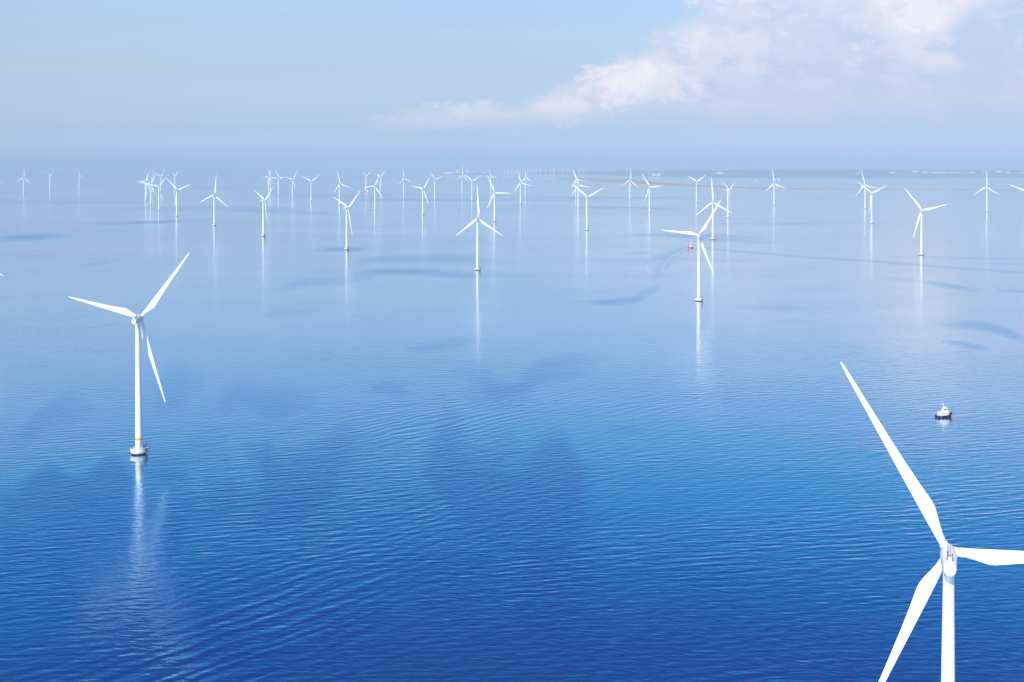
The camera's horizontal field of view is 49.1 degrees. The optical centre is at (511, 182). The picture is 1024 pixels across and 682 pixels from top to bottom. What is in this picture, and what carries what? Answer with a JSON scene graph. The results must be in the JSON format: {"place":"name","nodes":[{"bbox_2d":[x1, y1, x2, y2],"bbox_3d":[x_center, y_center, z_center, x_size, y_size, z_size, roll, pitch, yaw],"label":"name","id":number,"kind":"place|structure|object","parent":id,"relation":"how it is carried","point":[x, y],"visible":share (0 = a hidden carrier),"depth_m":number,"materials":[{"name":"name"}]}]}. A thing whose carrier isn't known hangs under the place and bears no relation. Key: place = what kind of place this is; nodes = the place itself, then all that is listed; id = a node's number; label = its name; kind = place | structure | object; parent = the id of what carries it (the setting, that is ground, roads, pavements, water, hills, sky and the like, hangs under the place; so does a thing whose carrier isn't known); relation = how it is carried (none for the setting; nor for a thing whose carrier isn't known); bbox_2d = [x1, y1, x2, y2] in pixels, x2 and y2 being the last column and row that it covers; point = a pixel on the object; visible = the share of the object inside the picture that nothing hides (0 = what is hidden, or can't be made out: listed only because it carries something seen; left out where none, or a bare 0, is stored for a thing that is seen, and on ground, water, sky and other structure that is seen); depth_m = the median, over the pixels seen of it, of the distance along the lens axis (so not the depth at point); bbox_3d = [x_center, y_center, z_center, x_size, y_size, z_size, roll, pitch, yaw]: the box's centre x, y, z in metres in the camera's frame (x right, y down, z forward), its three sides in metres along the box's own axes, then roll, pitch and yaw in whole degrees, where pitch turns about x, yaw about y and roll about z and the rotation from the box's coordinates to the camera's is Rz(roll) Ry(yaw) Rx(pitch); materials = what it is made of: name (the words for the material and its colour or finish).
{"place":"outdoors","nodes":[
{"label":"outdoors","id":0,"kind":"place"},
{"bbox_2d":[440,173,488,174],"bbox_3d":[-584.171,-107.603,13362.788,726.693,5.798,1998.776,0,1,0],"label":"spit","id":1,"kind":"structure","parent":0,"point":[471,173],"depth_m":13697.46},
{"bbox_2d":[0,166,1023,681],"bbox_3d":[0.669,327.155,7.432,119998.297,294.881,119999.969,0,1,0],"label":"sea","id":2,"kind":"structure","parent":0,"point":[404,440],"depth_m":750.89,"materials":[{"name":"liquid"}]},
{"bbox_2d":[70,253,188,454],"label":"wind turbine","id":3,"kind":"object","parent":2,"relation":"in","point":[139,448],"visible":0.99,"depth_m":681.06,"materials":[{"name":"paint"}]},
{"bbox_2d":[140,173,149,200],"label":"wind turbine","id":4,"kind":"object","parent":2,"relation":"in","point":[145,187],"visible":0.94,"depth_m":4799.91,"materials":[{"name":"paint"}]},
{"bbox_2d":[145,176,154,204],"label":"wind turbine","id":5,"kind":"object","parent":2,"relation":"in","point":[150,190],"visible":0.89,"depth_m":4367.89,"materials":[{"name":"paint"}]},
{"bbox_2d":[148,176,166,209],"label":"wind turbine","id":6,"kind":"object","parent":2,"relation":"in","point":[158,193],"visible":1,"depth_m":3891.21,"materials":[{"name":"paint"}]},
{"bbox_2d":[166,178,187,215],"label":"wind turbine","id":7,"kind":"object","parent":2,"relation":"in","point":[176,196],"visible":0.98,"depth_m":3488.35,"materials":[{"name":"paint"}]},
{"bbox_2d":[202,181,223,225],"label":"wind turbine","id":8,"kind":"object","parent":2,"relation":"in","point":[213,224],"visible":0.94,"depth_m":3004.62,"materials":[{"name":"paint"}]},
{"bbox_2d":[254,189,271,235],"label":"wind turbine","id":9,"kind":"object","parent":2,"relation":"in","point":[263,201],"visible":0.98,"depth_m":2586.89,"materials":[{"name":"paint"}]},
{"bbox_2d":[289,172,296,197],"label":"wind turbine","id":10,"kind":"object","parent":2,"relation":"in","point":[292,185],"visible":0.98,"depth_m":5141.59,"materials":[{"name":"paint"}]},
{"bbox_2d":[334,171,347,204],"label":"wind turbine","id":11,"kind":"object","parent":2,"relation":"in","point":[339,189],"visible":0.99,"depth_m":4335.96,"materials":[{"name":"paint"}]},
{"bbox_2d":[335,193,358,249],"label":"wind turbine","id":12,"kind":"object","parent":2,"relation":"in","point":[346,208],"visible":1,"depth_m":2199.86,"materials":[{"name":"paint"}]},
{"bbox_2d":[364,172,382,209],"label":"wind turbine","id":13,"kind":"object","parent":2,"relation":"in","point":[374,186],"visible":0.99,"depth_m":3924.49,"materials":[{"name":"paint"}]},
{"bbox_2d":[412,177,429,214],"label":"wind turbine","id":14,"kind":"object","parent":2,"relation":"in","point":[422,189],"visible":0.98,"depth_m":3549.80,"materials":[{"name":"paint"}]},
{"bbox_2d":[457,188,502,269],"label":"wind turbine","id":15,"kind":"object","parent":2,"relation":"in","point":[477,247],"visible":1,"depth_m":1790.69,"materials":[{"name":"paint"}]},
{"bbox_2d":[487,178,501,221],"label":"wind turbine","id":16,"kind":"object","parent":2,"relation":"in","point":[494,192],"visible":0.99,"depth_m":3164.36,"materials":[{"name":"paint"}]},
{"bbox_2d":[513,170,529,203],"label":"wind turbine","id":17,"kind":"object","parent":2,"relation":"in","point":[520,188],"visible":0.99,"depth_m":4400.28,"materials":[{"name":"paint"}]},
{"bbox_2d":[571,169,585,196],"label":"wind turbine","id":18,"kind":"object","parent":2,"relation":"in","point":[575,183],"visible":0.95,"depth_m":5095.32,"materials":[{"name":"paint"}]},
{"bbox_2d":[572,172,586,207],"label":"wind turbine","id":19,"kind":"object","parent":2,"relation":"in","point":[578,185],"visible":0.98,"depth_m":4018.76,"materials":[{"name":"paint"}]},
{"bbox_2d":[572,184,602,229],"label":"wind turbine","id":20,"kind":"object","parent":2,"relation":"in","point":[587,228],"visible":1,"depth_m":2772.26,"materials":[{"name":"paint"}]},
{"bbox_2d":[643,176,662,211],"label":"wind turbine","id":21,"kind":"object","parent":2,"relation":"in","point":[649,194],"visible":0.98,"depth_m":3711.74,"materials":[{"name":"paint"}]},
{"bbox_2d":[664,200,720,300],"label":"wind turbine","id":22,"kind":"object","parent":2,"relation":"in","point":[698,298],"visible":0.99,"depth_m":1400.43,"materials":[{"name":"paint"}]},
{"bbox_2d":[688,176,703,201],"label":"wind turbine","id":23,"kind":"object","parent":2,"relation":"in","point":[696,187],"visible":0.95,"depth_m":4532.12,"materials":[{"name":"paint"}]},
{"bbox_2d":[698,177,731,239],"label":"wind turbine","id":24,"kind":"object","parent":2,"relation":"in","point":[713,237],"visible":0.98,"depth_m":2447.40,"materials":[{"name":"paint"}]},
{"bbox_2d":[723,181,735,216],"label":"wind turbine","id":25,"kind":"object","parent":2,"relation":"in","point":[727,190],"visible":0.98,"depth_m":3368.96,"materials":[{"name":"paint"}]},
{"bbox_2d":[765,170,782,204],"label":"wind turbine","id":26,"kind":"object","parent":2,"relation":"in","point":[773,194],"visible":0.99,"depth_m":4210.02,"materials":[{"name":"paint"}]},
{"bbox_2d":[857,170,876,208],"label":"wind turbine","id":27,"kind":"object","parent":2,"relation":"in","point":[864,207],"visible":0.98,"depth_m":3928.02,"materials":[{"name":"paint"}]},
{"bbox_2d":[857,181,886,223],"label":"wind turbine","id":28,"kind":"object","parent":2,"relation":"in","point":[871,222],"visible":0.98,"depth_m":3026.63,"materials":[{"name":"paint"}]},
{"bbox_2d":[905,189,947,254],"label":"wind turbine","id":29,"kind":"object","parent":2,"relation":"in","point":[921,241],"visible":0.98,"depth_m":2054.59,"materials":[{"name":"paint"}]},
{"bbox_2d":[840,362,1023,681],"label":"wind turbine","id":30,"kind":"object","parent":2,"relation":"in","point":[946,564],"visible":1,"depth_m":277.00,"materials":[{"name":"paint"}]},
{"bbox_2d":[935,404,951,417],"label":"workboat","id":31,"kind":"object","parent":2,"relation":"on","point":[944,412],"visible":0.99,"depth_m":772.43,"materials":[{"name":"white metal"}]},
{"bbox_2d":[974,178,998,211],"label":"wind turbine","id":32,"kind":"object","parent":2,"relation":"in","point":[986,187],"visible":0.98,"depth_m":3672.71,"materials":[{"name":"paint"}]},
{"bbox_2d":[0,0,1023,167],"label":"sky","id":33,"kind":"structure","parent":0,"point":[84,83],"materials":[{"name":"blue"}]},
{"bbox_2d":[565,180,840,189],"bbox_3d":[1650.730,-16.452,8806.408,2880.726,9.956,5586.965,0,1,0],"label":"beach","id":34,"kind":"structure","parent":0,"point":[717,187],"depth_m":6745.94,"materials":[{"name":"white sand"}]},
{"bbox_2d":[524,170,1023,178],"bbox_3d":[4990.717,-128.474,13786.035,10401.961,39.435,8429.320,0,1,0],"label":"coast","id":35,"kind":"structure","parent":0,"point":[871,174],"depth_m":12318.75},
{"bbox_2d":[558,178,1023,189],"bbox_3d":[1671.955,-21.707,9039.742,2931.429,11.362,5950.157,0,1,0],"label":"island","id":36,"kind":"structure","parent":0,"point":[622,181],"depth_m":7523.38,"materials":[{"name":"plant"}]}
]}

